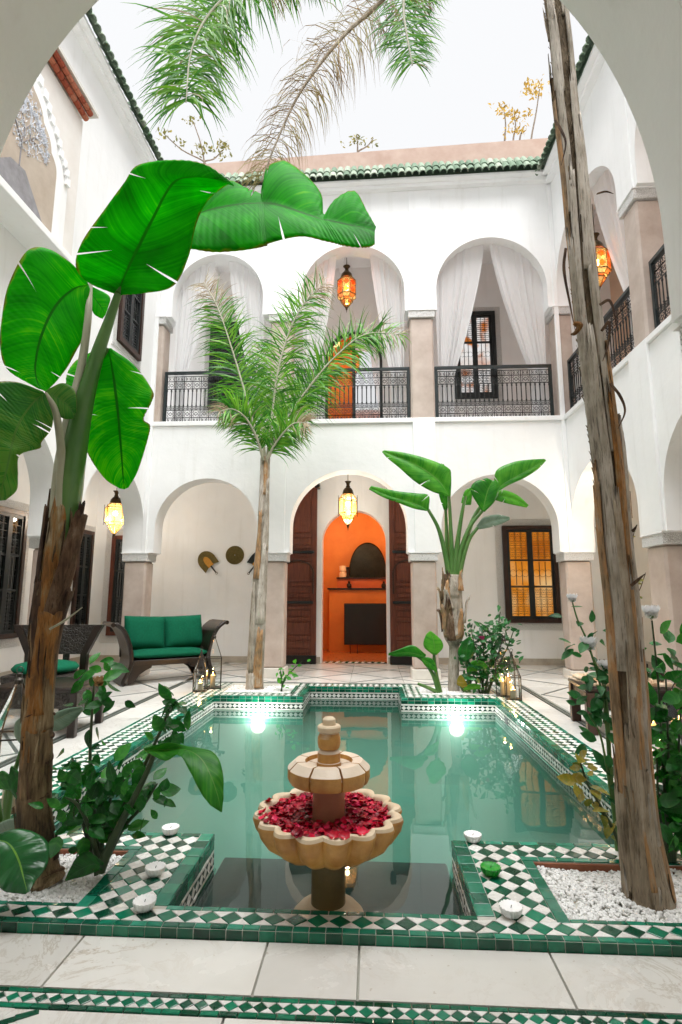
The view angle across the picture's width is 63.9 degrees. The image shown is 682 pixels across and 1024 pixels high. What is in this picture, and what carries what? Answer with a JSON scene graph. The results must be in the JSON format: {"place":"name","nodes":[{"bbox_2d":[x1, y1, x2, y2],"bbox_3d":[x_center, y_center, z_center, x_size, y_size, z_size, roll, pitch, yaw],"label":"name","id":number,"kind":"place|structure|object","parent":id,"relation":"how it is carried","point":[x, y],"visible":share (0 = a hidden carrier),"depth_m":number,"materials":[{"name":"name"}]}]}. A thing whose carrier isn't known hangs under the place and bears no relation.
{"place":"outdoors","nodes":[
{"label":"outdoors","id":0,"kind":"place"},
{"bbox_2d":[85,0,587,163],"label":"sky","id":1,"kind":"structure","parent":0,"point":[489,50],"materials":[{"name":"white"}]},
{"bbox_2d":[0,661,681,1023],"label":"courtyard floor","id":2,"kind":"structure","parent":0,"point":[57,979],"depth_m":1.83,"materials":[{"name":"tile"}]},
{"bbox_2d":[0,666,24,814],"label":"candle lantern","id":3,"kind":"object","parent":2,"relation":"on","point":[5,708],"visible":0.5,"depth_m":3.27,"materials":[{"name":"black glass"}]},
{"bbox_2d":[0,625,104,710],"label":"armchair","id":4,"kind":"object","parent":2,"relation":"on","point":[79,639],"visible":0.42,"depth_m":6.30,"materials":[{"name":"brown wicker"}]},
{"bbox_2d":[11,659,79,674],"bbox_3d":[-3.244,1.698,6.015,0.670,0.130,0.670,0,-9,3],"label":"seat cushion","id":5,"kind":"object","parent":4,"relation":"on","point":[64,666],"visible":0.41,"depth_m":5.87,"materials":[{"name":"fabric"}]},
{"bbox_2d":[0,677,105,737],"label":"table","id":6,"kind":"object","parent":2,"relation":"on","point":[63,693],"visible":0.29,"depth_m":4.95,"materials":[{"name":"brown wood"}]},
{"bbox_2d":[0,7,163,676],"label":"wing","id":7,"kind":"structure","parent":2,"relation":"on","point":[115,150],"depth_m":8.23,"materials":[{"name":"white paint"}]},
{"bbox_2d":[0,498,29,649],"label":"window","id":8,"kind":"structure","parent":7,"relation":"in","point":[14,514],"depth_m":8.50,"materials":[{"name":"paint"}]},
{"bbox_2d":[0,45,98,264],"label":"mural bay","id":9,"kind":"object","parent":7,"relation":"attached to","point":[39,161],"visible":0.63,"depth_m":5.89,"materials":[{"name":"paint"}]},
{"bbox_2d":[67,524,95,624],"bbox_3d":[-4.994,1.335,10.548,0.070,2.244,0.844,0,-9,3],"label":"window","id":10,"kind":"structure","parent":7,"relation":"in","point":[82,580],"depth_m":10.61,"materials":[{"name":"paint"}]},
{"bbox_2d":[111,293,145,370],"bbox_3d":[-3.286,-3.238,8.594,0.070,1.744,1.004,0,-9,3],"label":"window","id":11,"kind":"structure","parent":7,"relation":"in","point":[127,330],"depth_m":8.53,"materials":[{"name":"paint"}]},
{"bbox_2d":[102,619,228,686],"bbox_3d":[-2.694,2.127,8.423,1.764,0.900,0.692,6,-11,-32],"label":"sofa","id":12,"kind":"object","parent":2,"relation":"on","point":[136,667],"visible":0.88,"depth_m":8.16,"materials":[{"name":"brown wicker"}]},
{"bbox_2d":[133,647,206,658],"bbox_3d":[-2.687,2.155,8.406,1.153,0.134,0.612,6,-11,-32],"label":"seat cushion","id":13,"kind":"object","parent":12,"relation":"on","point":[165,652],"visible":0.83,"depth_m":8.19,"materials":[{"name":"fabric"}]},
{"bbox_2d":[124,616,164,648],"bbox_3d":[-3.018,1.855,8.414,0.612,0.510,0.204,8,-28,-32],"label":"back cushion","id":14,"kind":"object","parent":13,"relation":"on","point":[145,632],"visible":0.88,"depth_m":8.35,"materials":[{"name":"fabric"}]},
{"bbox_2d":[165,615,202,646],"bbox_3d":[-2.514,1.907,8.736,0.612,0.510,0.204,4,-25,-33],"label":"back cushion","id":15,"kind":"object","parent":13,"relation":"on","point":[183,631],"visible":0.95,"depth_m":8.65,"materials":[{"name":"fabric"}]},
{"bbox_2d":[0,682,681,957],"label":"courtyard pool","id":16,"kind":"structure","parent":2,"relation":"in","point":[498,784],"depth_m":4.01,"materials":[{"name":"tile"}]},
{"bbox_2d":[0,853,123,902],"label":"gravel","id":17,"kind":"structure","parent":16,"relation":"on","point":[71,894],"depth_m":2.34,"materials":[{"name":"white gravel"}]},
{"bbox_2d":[0,829,48,893],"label":"philodendron","id":18,"kind":"object","parent":17,"relation":"on","point":[24,856],"visible":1,"depth_m":2.15,"materials":[{"name":"green plant"}]},
{"bbox_2d":[0,707,83,832],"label":"arum clump","id":19,"kind":"object","parent":17,"relation":"on","point":[63,718],"visible":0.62,"depth_m":2.65,"materials":[{"name":"green plant"}]},
{"bbox_2d":[65,851,103,880],"bbox_3d":[-1.103,1.528,2.367,0.168,0.122,0.038,0,-9,3],"label":"heart leaf sprout","id":20,"kind":"object","parent":17,"relation":"on","point":[86,863],"visible":0.99,"depth_m":2.35,"materials":[{"name":"green plant"}]},
{"bbox_2d":[28,652,204,858],"bbox_3d":[-1.022,1.139,2.494,0.738,0.949,0.399,0,-9,3],"label":"dark shrub","id":21,"kind":"object","parent":17,"relation":"on","point":[97,819],"visible":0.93,"depth_m":2.48,"materials":[{"name":"green plant"}]},
{"bbox_2d":[93,676,103,686],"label":"rose","id":22,"kind":"object","parent":21,"relation":"attached to","point":[98,681],"visible":0.94,"depth_m":2.50,"materials":[{"name":"brown plant"}]},
{"bbox_2d":[96,743,223,873],"bbox_3d":[-0.755,1.282,2.335,0.636,0.546,0.140,-4,-10,23],"label":"strelitzia sprout","id":23,"kind":"object","parent":17,"relation":"on","point":[204,768],"visible":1,"depth_m":2.34,"materials":[{"name":"green plant"}]},
{"bbox_2d":[0,160,375,892],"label":"banana plant","id":24,"kind":"object","parent":17,"relation":"on","point":[164,216],"visible":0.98,"depth_m":2.73,"materials":[{"name":"green plant"}]},
{"bbox_2d":[132,893,156,912],"bbox_3d":[-0.772,1.542,2.149,0.091,0.038,0.091,0,-9,3],"label":"cup candle","id":25,"kind":"object","parent":16,"relation":"on","point":[143,903],"visible":1,"depth_m":2.14,"materials":[{"name":"white wax"}]},
{"bbox_2d":[145,861,165,876],"bbox_3d":[-0.821,1.584,2.418,0.091,0.038,0.091,0,-9,3],"label":"cup candle","id":26,"kind":"object","parent":16,"relation":"on","point":[155,869],"visible":1,"depth_m":2.41,"materials":[{"name":"white wax"}]},
{"bbox_2d":[162,823,179,835],"bbox_3d":[-0.884,1.649,2.836,0.090,0.038,0.091,0,-9,3],"label":"cup candle","id":27,"kind":"object","parent":16,"relation":"on","point":[170,829],"visible":1,"depth_m":2.82,"materials":[{"name":"white wax"}]},
{"bbox_2d":[192,647,207,692],"bbox_3d":[-1.839,2.058,7.174,0.164,0.569,0.164,1,-9,-4],"label":"candle lantern","id":28,"kind":"object","parent":16,"relation":"on","point":[200,686],"visible":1,"depth_m":7.14,"materials":[{"name":"black glass"}]},
{"bbox_2d":[204,631,221,688],"bbox_3d":[-1.738,2.007,7.465,0.219,0.759,0.219,2,-9,-14],"label":"candle lantern","id":29,"kind":"object","parent":16,"relation":"on","point":[212,682],"visible":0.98,"depth_m":7.40,"materials":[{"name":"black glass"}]},
{"bbox_2d":[251,719,264,733],"bbox_3d":[-1.022,2.638,6.720,0.170,0.170,0.030,0,-9,3],"label":"pool lamp","id":30,"kind":"object","parent":16,"relation":"attached to","point":[257,726],"visible":1,"depth_m":6.71,"materials":[{"name":"glass"}]},
{"bbox_2d":[225,685,294,692],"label":"gravel","id":31,"kind":"structure","parent":16,"relation":"on","point":[241,688],"depth_m":7.31,"materials":[{"name":"white gravel"}]},
{"bbox_2d":[186,262,410,691],"bbox_3d":[-0.648,-0.641,7.826,3.466,6.213,1.455,0,-9,3],"label":"feather palm","id":32,"kind":"object","parent":31,"relation":"on","point":[280,424],"visible":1,"depth_m":7.96,"materials":[{"name":"green plant"}]},
{"bbox_2d":[276,659,310,691],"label":"young shrub","id":33,"kind":"object","parent":16,"relation":"on","point":[280,679],"visible":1,"depth_m":7.24,"materials":[{"name":"green plant"}]},
{"bbox_2d":[54,699,601,914],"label":"pool water","id":34,"kind":"structure","parent":16,"relation":"in","point":[400,712],"depth_m":4.48,"materials":[{"name":"teal liquid"}]},
{"bbox_2d":[253,716,403,911],"bbox_3d":[-0.053,1.340,2.358,0.638,0.876,0.638,0,-9,3],"label":"fountain","id":35,"kind":"object","parent":16,"relation":"on","point":[328,774],"visible":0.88,"depth_m":2.26,"materials":[{"name":"stone"}]},
{"bbox_2d":[258,813,266,819],"bbox_3d":[-0.326,1.258,2.261,0.038,0.025,0.040,0,-9,3],"label":"rose petal","id":36,"kind":"object","parent":35,"relation":"on","point":[262,816],"visible":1,"depth_m":2.27,"materials":[{"name":"plant"}]},
{"bbox_2d":[263,815,271,822],"bbox_3d":[-0.300,1.251,2.226,0.038,0.025,0.041,0,-9,3],"label":"rose petal","id":37,"kind":"object","parent":35,"relation":"on","point":[268,819],"visible":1,"depth_m":2.23,"materials":[{"name":"red plant"}]},
{"bbox_2d":[290,826,300,835],"bbox_3d":[-0.176,1.234,2.112,0.040,0.025,0.039,0,-9,3],"label":"rose petal","id":38,"kind":"object","parent":35,"relation":"on","point":[295,830],"visible":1,"depth_m":2.12,"materials":[{"name":"red plant"}]},
{"bbox_2d":[294,829,303,838],"bbox_3d":[-0.161,1.232,2.093,0.040,0.025,0.039,0,-9,3],"label":"rose petal","id":39,"kind":"object","parent":35,"relation":"on","point":[300,834],"visible":1,"depth_m":2.10,"materials":[{"name":"red plant"}]},
{"bbox_2d":[266,792,390,837],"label":"rose petals","id":40,"kind":"object","parent":35,"relation":"on","point":[370,814],"visible":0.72,"depth_m":2.33,"materials":[{"name":"red plant"}]},
{"bbox_2d":[329,829,338,838],"bbox_3d":[-0.027,1.230,2.084,0.041,0.025,0.038,0,-9,3],"label":"rose petal","id":41,"kind":"object","parent":35,"relation":"on","point":[333,834],"visible":1,"depth_m":2.09,"materials":[{"name":"red plant"}]},
{"bbox_2d":[340,830,349,839],"bbox_3d":[0.015,1.231,2.082,0.040,0.025,0.038,0,-9,3],"label":"rose petal","id":42,"kind":"object","parent":35,"relation":"on","point":[344,834],"visible":1,"depth_m":2.09,"materials":[{"name":"red plant"}]},
{"bbox_2d":[357,826,366,834],"bbox_3d":[0.080,1.236,2.119,0.041,0.025,0.038,0,-9,3],"label":"rose petal","id":43,"kind":"object","parent":35,"relation":"on","point":[362,830],"visible":1,"depth_m":2.13,"materials":[{"name":"red plant"}]},
{"bbox_2d":[388,631,442,692],"bbox_3d":[0.981,1.975,7.171,0.715,0.821,0.094,0,-9,3],"label":"strelitzia shoot","id":44,"kind":"object","parent":16,"relation":"on","point":[433,644],"visible":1,"depth_m":7.15,"materials":[{"name":"green plant"}]},
{"bbox_2d":[418,687,495,694],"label":"gravel","id":45,"kind":"structure","parent":16,"relation":"on","point":[422,690],"depth_m":7.09,"materials":[{"name":"white gravel"}]},
{"bbox_2d":[369,450,545,691],"bbox_3d":[1.634,0.759,7.411,2.496,3.281,0.412,0,-9,3],"label":"strelitzia","id":46,"kind":"object","parent":45,"relation":"on","point":[434,476],"visible":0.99,"depth_m":7.49,"materials":[{"name":"green plant"}]},
{"bbox_2d":[450,722,463,736],"bbox_3d":[1.395,2.622,6.589,0.170,0.170,0.030,0,-9,3],"label":"pool lamp","id":47,"kind":"object","parent":16,"relation":"attached to","point":[456,729],"visible":1,"depth_m":6.58,"materials":[{"name":"glass"}]},
{"bbox_2d":[457,637,487,691],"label":"broadleaf shoot","id":48,"kind":"object","parent":16,"relation":"on","point":[465,649],"visible":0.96,"depth_m":7.06,"materials":[{"name":"green plant"}]},
{"bbox_2d":[463,830,481,842],"bbox_3d":[0.664,1.640,2.757,0.092,0.038,0.092,0,-9,3],"label":"cup candle","id":49,"kind":"object","parent":16,"relation":"on","point":[472,836],"visible":1,"depth_m":2.74,"materials":[{"name":"white wax"}]},
{"bbox_2d":[454,605,523,693],"bbox_3d":[1.932,1.797,7.164,0.793,1.154,0.744,-5,-10,30],"label":"rose bush","id":50,"kind":"object","parent":16,"relation":"on","point":[481,675],"visible":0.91,"depth_m":7.11,"materials":[{"name":"green plant"}]},
{"bbox_2d":[480,861,500,877],"bbox_3d":[0.663,1.588,2.425,0.090,0.038,0.092,0,-9,3],"label":"cup candle","id":51,"kind":"object","parent":16,"relation":"on","point":[490,869],"visible":1,"depth_m":2.41,"materials":[{"name":"green wax"}]},
{"bbox_2d":[495,633,515,696],"bbox_3d":[2.080,1.929,6.950,0.239,0.769,0.239,-2,-9,14],"label":"candle lantern","id":52,"kind":"object","parent":16,"relation":"on","point":[502,693],"visible":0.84,"depth_m":6.88,"materials":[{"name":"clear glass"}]},
{"bbox_2d":[499,899,522,918],"bbox_3d":[0.657,1.539,2.113,0.090,0.038,0.091,0,-9,3],"label":"cup candle","id":53,"kind":"object","parent":16,"relation":"on","point":[511,909],"visible":1,"depth_m":2.10,"materials":[{"name":"white wax"}]},
{"bbox_2d":[504,649,521,700],"bbox_3d":[2.089,1.972,6.671,0.179,0.599,0.179,-1,-9,9],"label":"candle lantern","id":54,"kind":"object","parent":16,"relation":"on","point":[513,697],"visible":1,"depth_m":6.63,"materials":[{"name":"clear glass"}]},
{"bbox_2d":[537,865,681,922],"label":"gravel","id":55,"kind":"structure","parent":16,"relation":"on","point":[605,884],"depth_m":2.28,"materials":[{"name":"white gravel"}]},
{"bbox_2d":[121,0,675,911],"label":"tall palm","id":56,"kind":"object","parent":55,"relation":"on","point":[645,876],"visible":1,"depth_m":2.68,"materials":[{"name":"green plant"}]},
{"bbox_2d":[549,603,617,850],"bbox_3d":[1.275,1.069,2.774,0.329,1.200,0.244,0,-9,3],"label":"white rose bush","id":57,"kind":"object","parent":55,"relation":"on","point":[599,701],"visible":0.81,"depth_m":2.75,"materials":[{"name":"green plant"}]},
{"bbox_2d":[566,593,577,602],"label":"rose","id":58,"kind":"object","parent":57,"relation":"attached to","point":[571,597],"visible":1,"depth_m":2.84,"materials":[{"name":"white plant"}]},
{"bbox_2d":[579,636,597,650],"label":"rose","id":59,"kind":"object","parent":57,"relation":"attached to","point":[591,641],"visible":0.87,"depth_m":2.79,"materials":[{"name":"white plant"}]},
{"bbox_2d":[597,659,607,670],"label":"rose","id":60,"kind":"object","parent":57,"relation":"attached to","point":[604,663],"visible":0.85,"depth_m":2.78,"materials":[{"name":"white plant"}]},
{"bbox_2d":[556,750,619,865],"bbox_3d":[1.210,1.378,2.553,0.374,0.508,0.204,0,-9,3],"label":"yellowing sapling","id":61,"kind":"object","parent":55,"relation":"on","point":[579,778],"visible":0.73,"depth_m":2.56,"materials":[{"name":"green plant"}]},
{"bbox_2d":[645,620,681,861],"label":"dark rose bush","id":62,"kind":"object","parent":55,"relation":"on","point":[667,758],"visible":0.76,"depth_m":2.59,"materials":[{"name":"green plant"}]},
{"bbox_2d":[633,531,645,598],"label":"dry rose twig","id":63,"kind":"object","parent":62,"relation":"attached to","point":[641,580],"visible":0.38,"depth_m":2.60,"materials":[{"name":"brown plant"}]},
{"bbox_2d":[641,605,659,619],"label":"rose","id":64,"kind":"object","parent":62,"relation":"attached to","point":[651,612],"visible":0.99,"depth_m":2.71,"materials":[{"name":"white plant"}]},
{"bbox_2d":[89,138,615,679],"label":"back wing","id":65,"kind":"structure","parent":2,"relation":"on","point":[433,210],"depth_m":9.69,"materials":[{"name":"white paint"}]},
{"bbox_2d":[98,528,125,643],"bbox_3d":[-4.427,1.456,10.928,0.724,2.304,0.070,0,-9,3],"label":"window","id":66,"kind":"structure","parent":65,"relation":"in","point":[114,567],"depth_m":10.93,"materials":[{"name":"paint"}]},
{"bbox_2d":[103,490,122,538],"bbox_3d":[-4.108,-0.243,9.996,0.352,1.485,0.352,0,-9,3],"label":"hanging lantern","id":67,"kind":"object","parent":65,"relation":"hanging from","point":[115,500],"visible":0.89,"depth_m":9.92,"materials":[{"name":"yellow glass"}]},
{"bbox_2d":[156,116,231,163],"bbox_3d":[-2.897,-7.293,10.669,1.591,1.351,0.586,1,-9,-3],"label":"roof shrub","id":68,"kind":"object","parent":65,"relation":"on","point":[223,147],"visible":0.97,"depth_m":10.69,"materials":[{"name":"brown plant"}]},
{"bbox_2d":[173,262,215,420],"bbox_3d":[-2.623,-3.055,9.756,0.686,3.100,0.107,0,-9,3],"label":"curtain","id":69,"kind":"object","parent":65,"relation":"hanging from","point":[186,336],"visible":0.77,"depth_m":9.80,"materials":[{"name":"white fabric"}]},
{"bbox_2d":[198,551,218,573],"bbox_3d":[-2.644,1.010,10.890,0.434,0.464,0.030,0,-9,3],"label":"woven fan","id":70,"kind":"object","parent":65,"relation":"attached to","point":[207,560],"visible":1,"depth_m":10.90},
{"bbox_2d":[202,318,249,414],"bbox_3d":[-2.350,-3.102,11.527,1.124,2.164,0.070,0,-9,3],"label":"window","id":71,"kind":"structure","parent":65,"relation":"in","point":[209,357],"depth_m":11.55,"materials":[{"name":"paint"}]},
{"bbox_2d":[226,546,243,563],"bbox_3d":[-2.119,0.860,10.914,0.373,0.373,0.020,0,-9,3],"label":"woven disc","id":72,"kind":"object","parent":65,"relation":"attached to","point":[234,554],"visible":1,"depth_m":10.90,"materials":[{"name":"brown wicker"}]},
{"bbox_2d":[229,261,263,409],"bbox_3d":[-1.698,-3.061,9.706,0.686,3.100,0.107,0,-9,3],"label":"curtain","id":73,"kind":"object","parent":65,"relation":"hanging from","point":[248,286],"visible":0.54,"depth_m":9.81,"materials":[{"name":"white fabric"}]},
{"bbox_2d":[247,553,254,574],"bbox_3d":[-1.657,1.008,10.836,0.432,0.472,0.030,0,-9,3],"label":"woven fan","id":74,"kind":"object","parent":65,"relation":"attached to","point":[251,559],"visible":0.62,"depth_m":10.85},
{"bbox_2d":[286,483,319,663],"bbox_3d":[-0.825,1.162,10.710,0.800,3.510,0.200,0,-9,3],"label":"door leaf","id":75,"kind":"structure","parent":65,"relation":"in","point":[302,566],"depth_m":10.63,"materials":[{"name":"red wood"}]},
{"bbox_2d":[303,256,335,416],"bbox_3d":[-0.381,-3.093,9.639,0.596,3.149,0.107,0,-9,3],"label":"curtain","id":76,"kind":"object","parent":65,"relation":"hanging from","point":[328,266],"visible":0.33,"depth_m":9.71,"materials":[{"name":"white fabric"}]},
{"bbox_2d":[337,258,355,311],"bbox_3d":[0.105,-4.220,10.082,0.342,1.165,0.342,0,-9,3],"label":"hanging lantern","id":77,"kind":"object","parent":65,"relation":"hanging from","point":[347,278],"visible":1,"depth_m":9.97,"materials":[{"name":"orange glass"}]},
{"bbox_2d":[338,481,357,527],"bbox_3d":[0.125,-0.407,9.788,0.341,1.485,0.341,0,-9,3],"label":"hanging lantern","id":78,"kind":"object","parent":65,"relation":"hanging from","point":[347,490],"visible":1,"depth_m":9.75,"materials":[{"name":"yellow glass"}]},
{"bbox_2d":[325,332,382,418],"bbox_3d":[0.269,-2.525,11.424,1.195,2.620,0.050,0,-9,3],"label":"glazed door","id":79,"kind":"structure","parent":65,"relation":"in","point":[379,360],"depth_m":11.44,"materials":[{"name":"orange wood"}]},
{"bbox_2d":[327,577,385,651],"bbox_3d":[0.882,2.431,13.048,2.380,1.730,0.590,0,-9,3],"label":"fireplace","id":80,"kind":"object","parent":65,"relation":"on","point":[366,590],"visible":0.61,"depth_m":12.88,"materials":[{"name":"orange paint"}]},
{"bbox_2d":[339,566,345,576],"bbox_3d":[0.042,1.433,13.194,0.180,0.280,0.175,0,-9,3],"label":"table lamp","id":81,"kind":"object","parent":80,"relation":"on","point":[342,570],"visible":1,"depth_m":13.13,"materials":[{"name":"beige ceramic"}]},
{"bbox_2d":[346,567,349,576],"bbox_3d":[0.162,1.447,13.185,0.110,0.250,0.107,0,-9,3],"label":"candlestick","id":82,"kind":"object","parent":80,"relation":"on","point":[347,571],"visible":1,"depth_m":13.16,"materials":[{"name":"black metal"}]},
{"bbox_2d":[349,543,385,576],"bbox_3d":[0.644,1.157,13.250,0.920,0.840,0.030,0,-9,3],"label":"egg mirror","id":83,"kind":"object","parent":80,"relation":"on","point":[367,560],"visible":0.94,"depth_m":13.22,"materials":[{"name":"black mirror"}]},
{"bbox_2d":[340,134,378,151],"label":"roof shrub","id":84,"kind":"object","parent":65,"relation":"on","point":[363,140],"visible":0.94,"depth_m":10.53,"materials":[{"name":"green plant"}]},
{"bbox_2d":[344,603,386,653],"bbox_3d":[0.690,2.645,12.442,1.240,1.120,0.040,0,-9,3],"label":"fire screen","id":85,"kind":"object","parent":65,"relation":"on","point":[364,623],"visible":0.68,"depth_m":12.44,"materials":[{"name":"black metal"}]},
{"bbox_2d":[370,254,403,417],"bbox_3d":[0.813,-3.101,9.577,0.596,3.149,0.104,0,-9,3],"label":"curtain","id":86,"kind":"object","parent":65,"relation":"hanging from","point":[388,291],"visible":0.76,"depth_m":9.64,"materials":[{"name":"white fabric"}]},
{"bbox_2d":[386,488,411,664],"bbox_3d":[1.292,1.148,10.595,0.800,3.510,0.200,0,-9,3],"label":"door leaf","id":87,"kind":"structure","parent":65,"relation":"in","point":[399,566],"depth_m":10.52,"materials":[{"name":"red wood"}]},
{"bbox_2d":[436,245,483,416],"bbox_3d":[2.095,-3.166,9.516,0.888,3.265,0.104,0,-9,3],"label":"curtain","id":88,"kind":"object","parent":65,"relation":"hanging from","point":[457,283],"visible":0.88,"depth_m":9.58,"materials":[{"name":"white fabric"}]},
{"bbox_2d":[454,306,504,404],"bbox_3d":[2.762,-3.243,11.267,1.124,2.144,0.070,0,-9,3],"label":"window","id":89,"kind":"structure","parent":65,"relation":"in","point":[482,345],"depth_m":11.27,"materials":[{"name":"paint"}]},
{"bbox_2d":[488,101,530,140],"bbox_3d":[3.215,-7.401,10.434,0.782,1.059,0.534,-2,-9,15],"label":"roof shrub","id":90,"kind":"object","parent":65,"relation":"on","point":[506,114],"visible":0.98,"depth_m":10.39,"materials":[{"name":"yellow plant"}]},
{"bbox_2d":[490,244,548,415],"bbox_3d":[3.081,-3.175,9.448,0.888,3.265,0.130,0,-9,3],"label":"curtain","id":91,"kind":"object","parent":65,"relation":"hanging from","point":[519,282],"visible":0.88,"depth_m":9.51,"materials":[{"name":"white fabric"}]},
{"bbox_2d":[493,518,562,630],"bbox_3d":[3.657,1.187,10.525,1.334,2.164,0.070,0,-9,3],"label":"window","id":92,"kind":"structure","parent":65,"relation":"in","point":[527,571],"depth_m":10.53,"materials":[{"name":"paint"}]},
{"bbox_2d":[520,74,549,138],"bbox_3d":[3.754,-7.704,10.451,0.686,1.576,0.613,0,-9,3],"label":"roof shrub","id":93,"kind":"object","parent":65,"relation":"on","point":[536,92],"visible":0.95,"depth_m":10.45,"materials":[{"name":"yellow plant"}]},
{"bbox_2d":[535,35,681,683],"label":"wing","id":94,"kind":"structure","parent":2,"relation":"on","point":[647,374],"depth_m":6.57,"materials":[{"name":"white paint"}]},
{"bbox_2d":[569,274,582,401],"bbox_3d":[3.844,-3.258,8.663,0.118,3.189,1.095,0,-9,3],"label":"curtain","id":95,"kind":"object","parent":94,"relation":"hanging from","point":[574,344],"visible":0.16,"depth_m":9.05,"materials":[{"name":"white fabric"}]},
{"bbox_2d":[592,204,611,288],"bbox_3d":[3.649,-3.779,7.841,0.342,1.415,0.342,0,-9,3],"label":"hanging lantern","id":96,"kind":"object","parent":94,"relation":"hanging from","point":[604,266],"visible":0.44,"depth_m":7.71,"materials":[{"name":"orange glass"}]},
{"bbox_2d":[592,170,633,347],"bbox_3d":[3.781,-3.439,7.504,0.115,3.189,1.095,0,-9,3],"label":"curtain","id":97,"kind":"object","parent":94,"relation":"hanging from","point":[612,227],"visible":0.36,"depth_m":7.61,"materials":[{"name":"white fabric"}]},
{"bbox_2d":[568,677,670,735],"bbox_3d":[2.724,1.887,5.332,0.800,0.430,0.680,-1,-9,9],"label":"wooden bench","id":98,"kind":"object","parent":2,"relation":"on","point":[575,684],"visible":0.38,"depth_m":5.12,"materials":[{"name":"brown wood"}]},
{"bbox_2d":[569,673,672,686],"bbox_3d":[2.736,1.629,5.369,0.914,0.086,0.758,0,-9,3],"label":"sheepskin","id":99,"kind":"object","parent":98,"relation":"on","point":[579,676],"visible":0.23,"depth_m":5.15,"materials":[{"name":"white fur"}]},
{"bbox_2d":[651,667,681,794],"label":"candle lantern","id":100,"kind":"object","parent":2,"relation":"on","point":[672,712],"visible":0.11,"depth_m":3.58,"materials":[{"name":"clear glass"}]},
{"bbox_2d":[0,0,681,351],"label":"archway","id":101,"kind":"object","parent":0,"point":[638,43],"depth_m":1.87,"materials":[{"name":"white paint"}]}
]}

